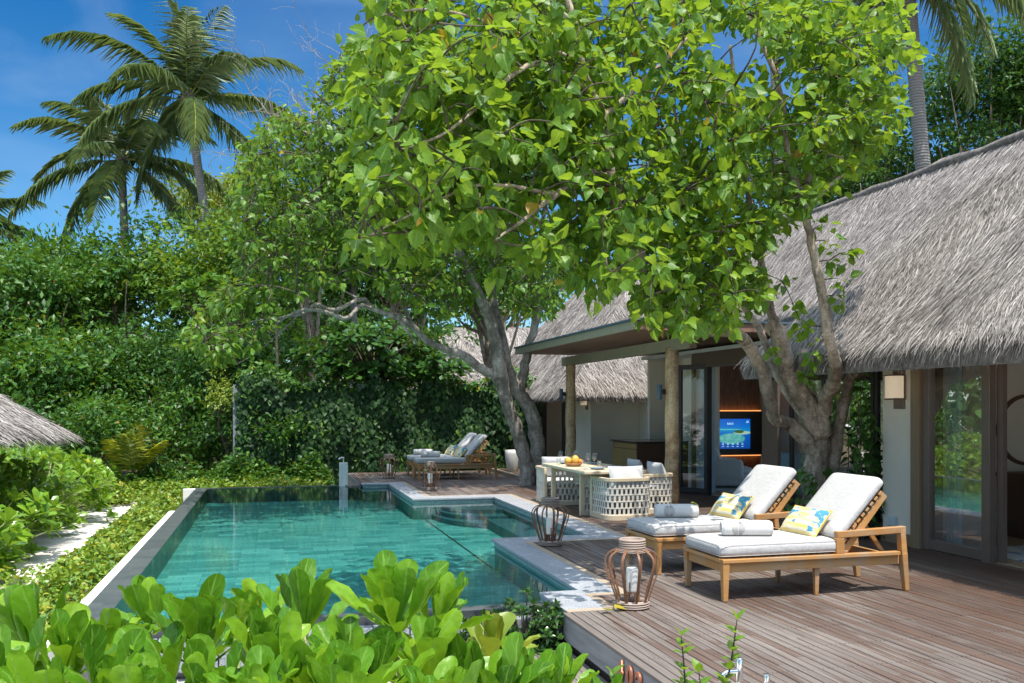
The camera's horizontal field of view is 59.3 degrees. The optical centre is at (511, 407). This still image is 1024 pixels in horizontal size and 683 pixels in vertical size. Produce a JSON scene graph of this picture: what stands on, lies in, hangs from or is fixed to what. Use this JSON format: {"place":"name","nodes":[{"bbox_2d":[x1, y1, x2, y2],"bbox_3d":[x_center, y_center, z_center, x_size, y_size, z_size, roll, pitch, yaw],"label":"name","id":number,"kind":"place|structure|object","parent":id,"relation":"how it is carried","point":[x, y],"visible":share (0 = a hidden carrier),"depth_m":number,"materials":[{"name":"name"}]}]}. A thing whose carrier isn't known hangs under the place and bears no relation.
{"place":"outdoors","nodes":[
{"label":"outdoors","id":0,"kind":"place"},
{"bbox_2d":[133,547,537,623],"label":"pool floor","id":1,"kind":"structure","parent":0,"point":[486,585],"depth_m":11.45,"materials":[{"name":"tile"}]},
{"bbox_2d":[142,486,574,574],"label":"pool water","id":2,"kind":"structure","parent":0,"point":[245,524],"depth_m":13.72,"materials":[{"name":"teal liquid"}]},
{"bbox_2d":[0,424,850,682],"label":"ground","id":3,"kind":"structure","parent":0,"point":[69,540],"depth_m":15.23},
{"bbox_2d":[0,505,30,575],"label":"beach shrub","id":4,"kind":"object","parent":3,"relation":"on","point":[7,539],"visible":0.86,"depth_m":11.45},
{"bbox_2d":[0,463,65,559],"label":"beach shrub","id":5,"kind":"object","parent":3,"relation":"on","point":[36,509],"visible":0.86,"depth_m":13.20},
{"bbox_2d":[0,562,70,593],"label":"ground cover","id":6,"kind":"object","parent":3,"relation":"on","point":[25,578],"visible":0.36,"depth_m":11.16,"materials":[{"name":"green plant"}]},
{"bbox_2d":[0,394,86,451],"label":"thatched hut","id":7,"kind":"object","parent":3,"relation":"on","point":[21,425],"visible":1,"depth_m":13.79,"materials":[{"name":"plant"}]},
{"bbox_2d":[0,453,89,538],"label":"beach shrub","id":8,"kind":"object","parent":3,"relation":"on","point":[39,476],"visible":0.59,"depth_m":15.17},
{"bbox_2d":[1,445,118,529],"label":"beach shrub","id":9,"kind":"object","parent":3,"relation":"on","point":[91,481],"visible":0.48,"depth_m":17.51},
{"bbox_2d":[10,444,116,511],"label":"beach shrub","id":10,"kind":"object","parent":3,"relation":"on","point":[75,456],"visible":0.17,"depth_m":19.68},
{"bbox_2d":[21,482,182,633],"bbox_3d":[-6.383,2.024,14.992,1.118,0.603,16.432,0,0,-15],"label":"ground cover","id":11,"kind":"object","parent":3,"relation":"on","point":[115,542],"visible":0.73,"depth_m":12.27,"materials":[{"name":"green plant"}]},
{"bbox_2d":[47,488,195,660],"bbox_3d":[-3.570,2.100,12.890,3.600,0.500,16.750,0,0,-15],"label":"pool ledge","id":12,"kind":"object","parent":3,"relation":"on","point":[89,598],"visible":0.22,"depth_m":10.76,"materials":[{"name":"white stone"}]},
{"bbox_2d":[82,470,325,506],"bbox_3d":[-7.405,1.973,22.265,5.822,0.727,3.127,0,0,-15],"label":"ground cover","id":13,"kind":"object","parent":3,"relation":"on","point":[125,494],"visible":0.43,"depth_m":21.67,"materials":[{"name":"green plant"}]},
{"bbox_2d":[125,447,334,491],"bbox_3d":[-7.215,1.667,23.229,5.341,1.368,1.655,0,0,-15],"label":"ground cover","id":14,"kind":"object","parent":3,"relation":"on","point":[228,470],"visible":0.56,"depth_m":23.12,"materials":[{"name":"green plant"}]},
{"bbox_2d":[100,423,169,472],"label":"young palm","id":15,"kind":"object","parent":14,"relation":"on","point":[121,453],"visible":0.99,"depth_m":22.17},
{"bbox_2d":[239,405,329,450],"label":"bush","id":16,"kind":"object","parent":3,"relation":"on","point":[285,434],"visible":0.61,"depth_m":23.89,"materials":[{"name":"green plant"}]},
{"bbox_2d":[80,485,546,681],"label":"pool weir","id":17,"kind":"object","parent":3,"relation":"on","point":[109,595],"visible":0.21,"depth_m":9.84,"materials":[{"name":"stone"}]},
{"bbox_2d":[114,615,541,672],"bbox_3d":[-1.515,2.035,7.729,3.807,0.270,0.115,0,0,-15],"label":"overflow course","id":18,"kind":"object","parent":17,"relation":"attached to","point":[221,661],"visible":0.06,"depth_m":7.74,"materials":[{"name":"stone"}]},
{"bbox_2d":[233,359,542,484],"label":"creeper wall","id":19,"kind":"structure","parent":3,"relation":"on","point":[370,423],"depth_m":24.68,"materials":[{"name":"green plant"}]},
{"bbox_2d":[362,486,560,601],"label":"pool wall","id":20,"kind":"structure","parent":3,"relation":"on","point":[517,575],"depth_m":10.67,"materials":[{"name":"tile"}]},
{"bbox_2d":[363,485,580,634],"bbox_3d":[-0.611,1.993,14.421,2.189,0.414,13.349,0,0,-15],"label":"pool tile band","id":21,"kind":"object","parent":20,"relation":"attached to","point":[545,577],"visible":0.33,"depth_m":11.37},
{"bbox_2d":[361,482,622,612],"bbox_3d":[-0.473,1.766,14.567,2.589,0.039,13.579,0,0,-15],"label":"coping","id":22,"kind":"object","parent":20,"relation":"on","point":[579,584],"visible":0.89,"depth_m":10.99,"materials":[{"name":"stone"}]},
{"bbox_2d":[361,485,611,682],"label":"deck base","id":23,"kind":"object","parent":3,"relation":"on","point":[593,666],"visible":0.04,"depth_m":7.12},
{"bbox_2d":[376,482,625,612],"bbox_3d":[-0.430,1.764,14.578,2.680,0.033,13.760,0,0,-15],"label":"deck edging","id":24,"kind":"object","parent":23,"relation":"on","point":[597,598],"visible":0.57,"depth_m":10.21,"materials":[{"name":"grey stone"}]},
{"bbox_2d":[348,473,657,682],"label":"deck fascia","id":25,"kind":"structure","parent":23,"relation":"attached to","point":[600,655],"depth_m":6.95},
{"bbox_2d":[479,280,646,464],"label":"thatched pavilion","id":26,"kind":"structure","parent":23,"relation":"on","point":[613,393],"depth_m":23.56,"materials":[{"name":"beige paint"}]},
{"bbox_2d":[349,470,1023,682],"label":"deck","id":27,"kind":"structure","parent":23,"relation":"on","point":[671,592],"depth_m":7.53,"materials":[{"name":"wood"}]},
{"bbox_2d":[419,461,440,489],"bbox_3d":[-1.740,1.442,19.104,0.480,0.597,0.477,0,0,1],"label":"lantern","id":28,"kind":"object","parent":27,"relation":"on","point":[429,464],"visible":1,"depth_m":19.02,"materials":[{"name":"wood"}]},
{"bbox_2d":[407,433,487,476],"bbox_3d":[-1.695,1.206,23.361,1.987,1.086,0.820,0,0,-16],"label":"sun lounger","id":29,"kind":"object","parent":27,"relation":"on","point":[467,440],"visible":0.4,"depth_m":23.21,"materials":[{"name":"fabric"}]},
{"bbox_2d":[413,434,497,479],"bbox_3d":[-1.406,1.206,22.248,1.987,1.086,0.820,0,0,-14],"label":"sun lounger","id":30,"kind":"object","parent":27,"relation":"on","point":[465,461],"visible":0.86,"depth_m":21.98,"materials":[{"name":"brown wood"}]},
{"bbox_2d":[531,497,568,545],"bbox_3d":[0.486,1.442,11.439,0.481,0.597,0.477,0,0,38],"label":"lantern","id":31,"kind":"object","parent":27,"relation":"on","point":[548,529],"visible":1,"depth_m":11.38,"materials":[{"name":"wicker"}]},
{"bbox_2d":[535,456,585,501],"bbox_3d":[0.878,1.332,16.762,0.795,0.830,0.718,0,0,-15],"label":"dining chair","id":32,"kind":"object","parent":27,"relation":"on","point":[543,485],"visible":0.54,"depth_m":16.74,"materials":[{"name":"white wood"}]},
{"bbox_2d":[542,462,645,515],"bbox_3d":[1.340,1.375,15.272,1.040,0.750,2.260,0,0,-15],"label":"dining table","id":33,"kind":"object","parent":27,"relation":"on","point":[582,480],"visible":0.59,"depth_m":15.35,"materials":[{"name":"brown wood"}]},
{"bbox_2d":[590,466,650,520],"bbox_3d":[1.737,1.332,14.261,0.795,0.830,0.718,0,0,-18],"label":"dining chair","id":34,"kind":"object","parent":27,"relation":"on","point":[628,484],"visible":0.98,"depth_m":13.99,"materials":[{"name":"wicker"}]},
{"bbox_2d":[330,0,929,506],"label":"broadleaf tree","id":35,"kind":"object","parent":27,"relation":"on","point":[562,148],"visible":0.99,"depth_m":8.65,"materials":[{"name":"green plant"}]},
{"bbox_2d":[605,537,659,609],"bbox_3d":[1.052,1.442,7.873,0.477,0.597,0.481,0,0,-15],"label":"lantern","id":36,"kind":"object","parent":27,"relation":"on","point":[631,579],"visible":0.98,"depth_m":7.80,"materials":[{"name":"wood"}]},
{"bbox_2d":[618,461,672,513],"bbox_3d":[2.270,1.332,15.159,0.718,0.830,0.795,0,0,-15],"label":"dining chair","id":37,"kind":"object","parent":27,"relation":"on","point":[660,487],"visible":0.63,"depth_m":14.86,"materials":[{"name":"wicker"}]},
{"bbox_2d":[610,439,688,486],"bbox_3d":[3.236,1.232,19.717,1.770,1.033,1.480,0,0,-15],"label":"bar cabinet","id":38,"kind":"object","parent":27,"relation":"on","point":[643,451],"visible":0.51,"depth_m":19.10,"materials":[{"name":"brown wood"}]},
{"bbox_2d":[514,318,791,503],"bbox_3d":[2.744,0.170,18.197,3.690,3.171,7.280,0,0,-15],"label":"pergola","id":39,"kind":"object","parent":27,"relation":"on","point":[619,340],"visible":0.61,"depth_m":16.57,"materials":[{"name":"brown wood"}]},
{"bbox_2d":[625,464,799,574],"bbox_3d":[2.332,1.206,10.040,1.987,1.086,0.820,0,0,-17],"label":"sun lounger","id":40,"kind":"object","parent":27,"relation":"on","point":[765,486],"visible":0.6,"depth_m":9.82,"materials":[{"name":"fabric"}]},
{"bbox_2d":[654,504,698,517],"bbox_3d":[1.824,1.147,10.005,0.482,0.152,0.172,0,0,-1],"label":"rolled towel","id":41,"kind":"object","parent":40,"relation":"on","point":[675,510],"visible":1,"depth_m":9.94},
{"bbox_2d":[709,492,753,519],"bbox_3d":[2.450,1.112,10.104,0.159,0.342,0.550,42,-16,-18],"label":"throw pillow","id":42,"kind":"object","parent":40,"relation":"on","point":[727,505],"visible":0.91,"depth_m":9.99,"materials":[{"name":"fabric"}]},
{"bbox_2d":[683,473,908,601],"bbox_3d":[2.732,1.206,8.708,1.987,1.086,0.820,0,0,-15],"label":"sun lounger","id":43,"kind":"object","parent":27,"relation":"on","point":[846,498],"visible":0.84,"depth_m":8.46,"materials":[{"name":"fabric"}]},
{"bbox_2d":[720,520,772,535],"bbox_3d":[2.230,1.147,8.572,0.482,0.152,0.172,0,0,2],"label":"rolled towel","id":44,"kind":"object","parent":43,"relation":"on","point":[746,527],"visible":1,"depth_m":8.50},
{"bbox_2d":[779,505,832,536],"bbox_3d":[2.851,1.112,8.770,0.159,0.342,0.550,42,-14,-16],"label":"throw pillow","id":45,"kind":"object","parent":43,"relation":"on","point":[806,521],"visible":0.94,"depth_m":8.66,"materials":[{"name":"fabric"}]},
{"bbox_2d":[767,372,884,539],"bbox_3d":[4.388,0.656,12.257,1.777,2.266,0.996,0,0,16],"label":"climbing vine","id":46,"kind":"object","parent":27,"relation":"on","point":[871,458],"visible":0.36,"depth_m":12.04,"materials":[{"name":"green plant"}]},
{"bbox_2d":[639,130,1023,570],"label":"thatched villa","id":47,"kind":"object","parent":27,"relation":"on","point":[934,289],"visible":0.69,"depth_m":11.50,"materials":[{"name":"plant"}]},
{"bbox_2d":[678,364,706,493],"bbox_3d":[3.682,0.435,18.273,0.060,2.610,0.752,0,0,-44],"label":"glass door","id":48,"kind":"structure","parent":47,"relation":"in","point":[697,366],"depth_m":18.36,"materials":[{"name":"white"}]},
{"bbox_2d":[699,367,715,492],"bbox_3d":[4.013,0.372,18.579,0.068,2.715,0.800,0,0,-15],"label":"curtain","id":49,"kind":"object","parent":47,"relation":"hanging from","point":[701,428],"visible":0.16,"depth_m":18.68,"materials":[{"name":"fabric"}]},
{"bbox_2d":[720,366,761,468],"bbox_3d":[4.904,0.365,21.428,2.400,2.730,0.280,0,0,-15],"label":"media panel","id":50,"kind":"object","parent":47,"relation":"attached to","point":[739,396],"visible":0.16,"depth_m":21.55,"materials":[{"name":"orange"}]},
{"bbox_2d":[720,418,750,449],"bbox_3d":[5.173,0.620,21.345,1.096,0.760,0.040,0,0,-15],"label":"television","id":51,"kind":"object","parent":50,"relation":"attached to","point":[735,433],"visible":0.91,"depth_m":21.37,"materials":[{"name":"blue"}]},
{"bbox_2d":[716,486,801,496],"bbox_3d":[5.339,1.731,19.040,2.400,0.012,3.000,0,0,-15],"label":"rug","id":52,"kind":"object","parent":47,"relation":"on","point":[728,489],"depth_m":18.93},
{"bbox_2d":[716,448,752,485],"bbox_3d":[4.691,1.283,19.638,1.019,0.833,0.880,0,0,5],"label":"armchair","id":53,"kind":"object","parent":52,"relation":"on","point":[731,471],"visible":0.51,"depth_m":19.22,"materials":[{"name":"fabric"}]},
{"bbox_2d":[762,380,780,465],"bbox_3d":[4.461,0.465,15.490,0.060,2.550,0.500,0,0,-15],"label":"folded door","id":54,"kind":"structure","parent":47,"relation":"in","point":[771,435],"depth_m":15.39,"materials":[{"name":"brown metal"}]},
{"bbox_2d":[781,452,864,495],"bbox_3d":[5.905,1.288,17.224,0.850,0.824,1.840,0,0,-15],"label":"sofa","id":55,"kind":"object","parent":47,"relation":"on","point":[799,459],"visible":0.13,"depth_m":17.26,"materials":[{"name":"grey fabric"}]},
{"bbox_2d":[874,371,882,525],"bbox_3d":[5.444,0.465,12.565,0.060,2.550,1.120,0,0,-15],"label":"glass door","id":56,"kind":"structure","parent":47,"relation":"in","point":[877,375],"depth_m":13.04,"materials":[{"name":"black"}]},
{"bbox_2d":[884,370,905,408],"bbox_3d":[4.859,-0.250,11.472,0.213,0.540,0.293,0,0,-15],"label":"wall lamp","id":57,"kind":"object","parent":47,"relation":"attached to","point":[895,386],"visible":0.91,"depth_m":11.39,"materials":[{"name":"fabric"}]},
{"bbox_2d":[946,366,962,544],"bbox_3d":[5.461,0.472,10.959,0.058,2.515,0.650,0,0,-15],"label":"curtain","id":58,"kind":"object","parent":47,"relation":"hanging from","point":[954,454],"visible":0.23,"depth_m":11.03,"materials":[{"name":"fabric"}]},
{"bbox_2d":[922,364,995,562],"bbox_3d":[5.253,0.538,10.618,0.090,2.415,1.080,0,0,-15],"label":"glass door","id":59,"kind":"structure","parent":47,"relation":"in","point":[987,552],"depth_m":10.20,"materials":[{"name":"brown metal"}]},
{"bbox_2d":[1007,395,1023,464],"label":"round mirror","id":60,"kind":"object","parent":47,"relation":"attached to","point":[1015,429],"visible":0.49,"depth_m":12.43,"materials":[{"name":"brown mirror"}]},
{"bbox_2d":[489,587,561,654],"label":"clipped shrub","id":61,"kind":"object","parent":3,"relation":"on","point":[548,630],"visible":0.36,"depth_m":7.66,"materials":[{"name":"green plant"}]},
{"bbox_2d":[528,608,566,650],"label":"clipped shrub","id":62,"kind":"object","parent":3,"relation":"on","point":[556,614],"visible":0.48,"depth_m":7.66,"materials":[{"name":"green plant"}]},
{"bbox_2d":[15,428,882,504],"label":"forest floor","id":63,"kind":"structure","parent":0,"point":[846,450],"depth_m":38.77,"materials":[{"name":"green plant"}]},
{"bbox_2d":[0,170,46,253],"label":"coconut palm","id":64,"kind":"object","parent":63,"relation":"on","point":[5,204],"visible":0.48,"depth_m":40.51,"materials":[{"name":"green plant"}]},
{"bbox_2d":[0,265,70,377],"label":"dense tree","id":65,"kind":"object","parent":63,"relation":"on","point":[9,281],"visible":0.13,"depth_m":28.98,"materials":[{"name":"green plant"}]},
{"bbox_2d":[2,384,106,469],"bbox_3d":[-13.790,0.820,24.827,5.276,2.933,4.846,0,0,-15],"label":"bush","id":66,"kind":"object","parent":63,"relation":"on","point":[45,409],"visible":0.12,"depth_m":24.45,"materials":[{"name":"green plant"}]},
{"bbox_2d":[0,222,126,454],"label":"dense tree","id":67,"kind":"object","parent":63,"relation":"on","point":[38,279],"visible":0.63,"depth_m":29.21,"materials":[{"name":"green plant"}]},
{"bbox_2d":[0,582,161,682],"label":"paddle leaf shrub","id":68,"kind":"object","parent":63,"relation":"on","point":[77,636],"visible":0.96,"depth_m":2.19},
{"bbox_2d":[0,299,177,449],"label":"dense tree","id":69,"kind":"object","parent":63,"relation":"on","point":[40,363],"visible":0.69,"depth_m":26.60,"materials":[{"name":"green plant"}]},
{"bbox_2d":[24,383,160,469],"bbox_3d":[-11.813,0.789,25.319,4.041,2.988,4.662,0,0,-15],"label":"bush","id":70,"kind":"object","parent":63,"relation":"on","point":[100,434],"visible":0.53,"depth_m":24.69,"materials":[{"name":"green plant"}]},
{"bbox_2d":[0,195,214,462],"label":"dense tree","id":71,"kind":"object","parent":63,"relation":"on","point":[95,262],"visible":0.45,"depth_m":31.95,"materials":[{"name":"green plant"}]},
{"bbox_2d":[7,93,233,358],"bbox_3d":[-15.966,-5.123,37.156,8.536,14.764,8.495,0,0,20],"label":"coconut palm","id":72,"kind":"object","parent":63,"relation":"on","point":[98,183],"visible":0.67,"depth_m":36.03,"materials":[{"name":"green plant"}]},
{"bbox_2d":[90,367,224,475],"bbox_3d":[-9.689,0.539,25.896,3.859,3.492,4.151,0,0,17],"label":"bush","id":73,"kind":"object","parent":63,"relation":"on","point":[159,425],"visible":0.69,"depth_m":25.43,"materials":[{"name":"green plant"}]},
{"bbox_2d":[47,299,281,470],"bbox_3d":[-10.794,-0.590,28.657,7.172,5.740,5.205,0,0,-15],"label":"dense tree","id":74,"kind":"object","parent":63,"relation":"on","point":[158,339],"visible":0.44,"depth_m":27.64,"materials":[{"name":"green plant"}]},
{"bbox_2d":[40,0,308,246],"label":"coconut palm","id":75,"kind":"object","parent":63,"relation":"on","point":[194,79],"visible":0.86,"depth_m":33.17,"materials":[{"name":"green plant"}]},
{"bbox_2d":[95,573,282,682],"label":"paddle leaf shrub","id":76,"kind":"object","parent":63,"relation":"on","point":[196,627],"visible":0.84,"depth_m":2.24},
{"bbox_2d":[153,376,232,475],"bbox_3d":[-8.383,0.694,25.961,3.657,3.177,4.035,0,0,-15],"label":"bush","id":77,"kind":"object","parent":63,"relation":"on","point":[213,434],"visible":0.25,"depth_m":25.09,"materials":[{"name":"green plant"}]},
{"bbox_2d":[164,271,234,471],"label":"almond tree","id":78,"kind":"object","parent":63,"relation":"on","point":[192,285],"visible":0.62,"depth_m":26.68,"materials":[{"name":"green plant"}]},
{"bbox_2d":[98,192,321,470],"bbox_3d":[-10.562,-2.673,32.042,6.462,9.894,6.968,0,0,-42],"label":"dense tree","id":79,"kind":"object","parent":63,"relation":"on","point":[213,255],"visible":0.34,"depth_m":30.74,"materials":[{"name":"green plant"}]},
{"bbox_2d":[128,157,292,234],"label":"dense tree","id":80,"kind":"object","parent":63,"relation":"on","point":[189,206],"visible":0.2,"depth_m":41.15,"materials":[{"name":"green plant"}]},
{"bbox_2d":[200,367,237,455],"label":"shrub","id":81,"kind":"object","parent":63,"relation":"on","point":[220,409],"visible":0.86,"depth_m":24.50,"materials":[{"name":"green plant"}]},
{"bbox_2d":[202,386,240,449],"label":"bush","id":82,"kind":"object","parent":63,"relation":"on","point":[229,421],"visible":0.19,"depth_m":24.46,"materials":[{"name":"green plant"}]},
{"bbox_2d":[163,289,343,408],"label":"dense tree","id":83,"kind":"object","parent":63,"relation":"on","point":[198,373],"visible":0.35,"depth_m":26.42,"materials":[{"name":"green plant"}]},
{"bbox_2d":[224,204,323,382],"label":"almond tree","id":84,"kind":"object","parent":63,"relation":"on","point":[276,330],"visible":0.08,"depth_m":24.79,"materials":[{"name":"green plant"}]},
{"bbox_2d":[203,558,359,682],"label":"paddle leaf shrub","id":85,"kind":"object","parent":63,"relation":"on","point":[279,636],"visible":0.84,"depth_m":2.22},
{"bbox_2d":[194,1,378,387],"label":"bare tree","id":86,"kind":"object","parent":63,"relation":"on","point":[353,306],"visible":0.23,"depth_m":30.61,"materials":[{"name":"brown wood"}]},
{"bbox_2d":[217,114,395,380],"bbox_3d":[-6.632,-3.686,30.432,6.196,11.910,6.298,0,0,-15],"label":"dense tree","id":87,"kind":"object","parent":63,"relation":"on","point":[308,317],"visible":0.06,"depth_m":29.68,"materials":[{"name":"green plant"}]},
{"bbox_2d":[133,221,484,388],"bbox_3d":[-9.365,-3.164,39.345,14.452,10.896,16.555,0,0,24],"label":"dense tree","id":88,"kind":"object","parent":63,"relation":"on","point":[449,329],"visible":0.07,"depth_m":38.76,"materials":[{"name":"green plant"}]},
{"bbox_2d":[285,317,447,385],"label":"almond tree","id":89,"kind":"object","parent":63,"relation":"on","point":[393,359],"visible":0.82,"depth_m":24.83,"materials":[{"name":"green plant"}]},
{"bbox_2d":[306,549,489,682],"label":"paddle leaf shrub","id":90,"kind":"object","parent":63,"relation":"on","point":[393,606],"visible":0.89,"depth_m":2.29,"materials":[{"name":"plant"}]},
{"bbox_2d":[321,207,487,389],"bbox_3d":[-4.187,-3.575,33.210,6.373,11.686,6.808,0,0,-41],"label":"dense tree","id":91,"kind":"object","parent":63,"relation":"on","point":[398,308],"visible":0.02,"depth_m":32.47,"materials":[{"name":"green plant"}]},
{"bbox_2d":[7,250,869,451],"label":"woodland","id":92,"kind":"object","parent":63,"relation":"on","point":[866,384],"depth_m":54.95,"materials":[{"name":"green plant"}]},
{"bbox_2d":[409,350,474,384],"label":"almond tree","id":93,"kind":"object","parent":63,"relation":"on","point":[447,367],"visible":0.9,"depth_m":24.96,"materials":[{"name":"green plant"}]},
{"bbox_2d":[387,327,538,389],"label":"thatched villa","id":94,"kind":"object","parent":63,"relation":"on","point":[468,347],"visible":0.09,"depth_m":44.79,"materials":[{"name":"plant"}]},
{"bbox_2d":[395,571,552,682],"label":"paddle leaf shrub","id":95,"kind":"object","parent":63,"relation":"on","point":[462,661],"visible":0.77,"depth_m":2.25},
{"bbox_2d":[419,244,564,367],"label":"dense tree","id":96,"kind":"object","parent":63,"relation":"on","point":[478,319],"visible":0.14,"depth_m":35.83,"materials":[{"name":"green plant"}]},
{"bbox_2d":[466,610,539,655],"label":"paddle leaf shrub","id":97,"kind":"object","parent":63,"relation":"on","point":[496,628],"visible":0.45,"depth_m":2.87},
{"bbox_2d":[389,636,622,682],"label":"paddle leaf shrub","id":98,"kind":"object","parent":63,"relation":"on","point":[565,667],"visible":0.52,"depth_m":2.59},
{"bbox_2d":[671,626,694,682],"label":"leafy sprig","id":99,"kind":"object","parent":63,"relation":"on","point":[681,665],"visible":0.98,"depth_m":3.71,"materials":[{"name":"green plant"}]},
{"bbox_2d":[714,608,746,682],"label":"leafy sprig","id":100,"kind":"object","parent":63,"relation":"on","point":[729,665],"visible":1,"depth_m":3.70,"materials":[{"name":"green plant"}]},
{"bbox_2d":[691,100,862,220],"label":"dense tree","id":101,"kind":"object","parent":63,"relation":"on","point":[751,166],"depth_m":36.51,"materials":[{"name":"green plant"}]},
{"bbox_2d":[798,102,951,467],"bbox_3d":[13.917,-4.385,33.036,7.136,13.294,5.723,0,0,-15],"label":"dense tree","id":102,"kind":"object","parent":63,"relation":"on","point":[886,169],"visible":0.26,"depth_m":32.41,"materials":[{"name":"green plant"}]},
{"bbox_2d":[764,0,1023,170],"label":"coconut palm","id":103,"kind":"object","parent":63,"relation":"on","point":[951,29],"visible":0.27,"depth_m":24.92,"materials":[{"name":"green plant"}]},
{"bbox_2d":[897,0,1023,163],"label":"dense tree","id":104,"kind":"object","parent":63,"relation":"on","point":[973,134],"visible":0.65,"depth_m":29.25,"materials":[{"name":"green plant"}]},
{"bbox_2d":[968,26,1023,147],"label":"dense tree","id":105,"kind":"object","parent":63,"relation":"on","point":[1017,62],"visible":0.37,"depth_m":29.21,"materials":[{"name":"green plant"}]},
{"bbox_2d":[0,0,1023,569],"label":"sky","id":106,"kind":"structure","parent":0,"point":[31,74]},
{"bbox_2d":[497,468,548,476],"bbox_3d":[0.674,1.944,23.066,1.320,0.412,5.800,0,0,-15],"label":"planting bed","id":107,"kind":"object","parent":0,"point":[514,472],"depth_m":24.44,"materials":[{"name":"brown soil"}]},
{"bbox_2d":[171,30,569,485],"bbox_3d":[-2.242,-3.503,18.646,9.013,11.012,8.780,0,0,-15],"label":"broadleaf tree","id":108,"kind":"object","parent":107,"relation":"on","point":[232,301],"visible":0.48,"depth_m":17.73,"materials":[{"name":"green plant"}]},
{"bbox_2d":[1007,471,1023,538],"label":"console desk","id":109,"kind":"object","parent":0,"point":[1015,504],"visible":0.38,"depth_m":12.03,"materials":[{"name":"brown wood"}]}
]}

